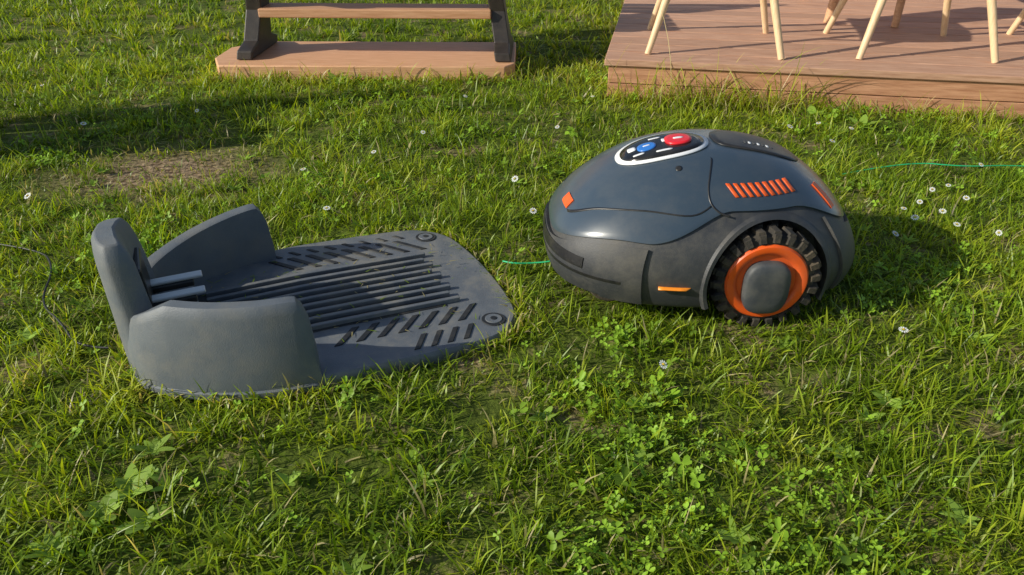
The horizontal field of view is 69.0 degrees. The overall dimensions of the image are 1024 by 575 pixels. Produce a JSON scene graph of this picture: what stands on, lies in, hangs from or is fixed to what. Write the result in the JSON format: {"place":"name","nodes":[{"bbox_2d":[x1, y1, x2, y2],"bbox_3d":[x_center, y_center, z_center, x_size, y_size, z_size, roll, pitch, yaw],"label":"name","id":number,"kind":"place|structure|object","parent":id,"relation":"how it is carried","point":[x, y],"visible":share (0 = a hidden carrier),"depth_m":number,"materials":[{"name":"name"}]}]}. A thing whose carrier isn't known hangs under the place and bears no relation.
{"place":"outdoors","nodes":[
{"label":"outdoors","id":0,"kind":"place"},
{"bbox_2d":[0,0,1023,574],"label":"ground","id":1,"kind":"structure","parent":0,"point":[488,404],"depth_m":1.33,"materials":[{"name":"green plant"}]},
{"bbox_2d":[0,243,109,348],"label":"power cable","id":2,"kind":"object","parent":1,"relation":"on","point":[58,320],"visible":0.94,"depth_m":1.48,"materials":[{"name":"plastic"}]},
{"bbox_2d":[91,204,517,402],"bbox_3d":[-0.384,-0.063,1.451,0.734,0.258,0.538,-13,32,-21],"label":"mower charging station","id":3,"kind":"object","parent":1,"relation":"on","point":[178,331],"visible":0.98,"depth_m":1.40,"materials":[{"name":"plastic"}]},
{"bbox_2d":[215,41,515,80],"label":"wooden platform","id":4,"kind":"structure","parent":1,"relation":"on","point":[442,59],"depth_m":3.13,"materials":[{"name":"brown wood"}]},
{"bbox_2d":[237,0,513,61],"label":"garden bench","id":5,"kind":"object","parent":4,"relation":"on","point":[260,37],"visible":1,"depth_m":3.13,"materials":[{"name":"wood"}]},
{"bbox_2d":[0,45,1023,574],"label":"clover","id":6,"kind":"object","parent":1,"relation":"on","point":[630,431],"visible":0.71,"depth_m":1.20,"materials":[{"name":"green plant"}]},
{"bbox_2d":[1,72,1023,574],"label":"broadleaf weeds","id":7,"kind":"object","parent":1,"relation":"on","point":[115,496],"visible":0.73,"depth_m":1.13,"materials":[{"name":"green plant"}]},
{"bbox_2d":[24,84,1001,368],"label":"daisies","id":8,"kind":"object","parent":1,"relation":"on","point":[514,178],"visible":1,"depth_m":1.82,"materials":[{"name":"white plant"}]},
{"bbox_2d":[502,260,549,263],"bbox_3d":[0.142,-0.065,1.647,0.326,0.029,0.036,-5,30,-8],"label":"green boundary wire","id":9,"kind":"object","parent":1,"relation":"on","point":[526,262],"visible":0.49,"depth_m":1.63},
{"bbox_2d":[543,129,854,326],"bbox_3d":[0.386,-0.165,1.567,0.640,0.323,0.479,0,30,0],"label":"robotic lawn mower","id":10,"kind":"object","parent":1,"relation":"on","point":[741,227],"visible":1,"depth_m":1.41,"materials":[{"name":"black plastic"}]},
{"bbox_2d":[604,0,1023,118],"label":"wooden deck","id":11,"kind":"structure","parent":1,"relation":"on","point":[914,58],"depth_m":2.85,"materials":[{"name":"brown wood"}]},
{"bbox_2d":[645,0,784,59],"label":"dining chair","id":12,"kind":"object","parent":11,"relation":"on","point":[655,22],"visible":0.98,"depth_m":2.79,"materials":[{"name":"beige wood"}]},
{"bbox_2d":[823,0,905,27],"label":"garden table","id":13,"kind":"object","parent":11,"relation":"on","point":[897,15],"visible":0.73,"depth_m":3.27,"materials":[{"name":"brown wood"}]},
{"bbox_2d":[823,0,998,62],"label":"dining chair","id":14,"kind":"object","parent":11,"relation":"on","point":[991,13],"visible":1,"depth_m":2.72,"materials":[{"name":"beige wood"}]},
{"bbox_2d":[1006,8,1023,34],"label":"dining chair","id":15,"kind":"object","parent":11,"relation":"on","point":[1016,24],"visible":1,"depth_m":3.11,"materials":[{"name":"beige wood"}]},
{"bbox_2d":[843,163,1023,174],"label":"green boundary wire","id":16,"kind":"object","parent":1,"relation":"on","point":[944,164],"visible":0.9,"depth_m":2.13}
]}

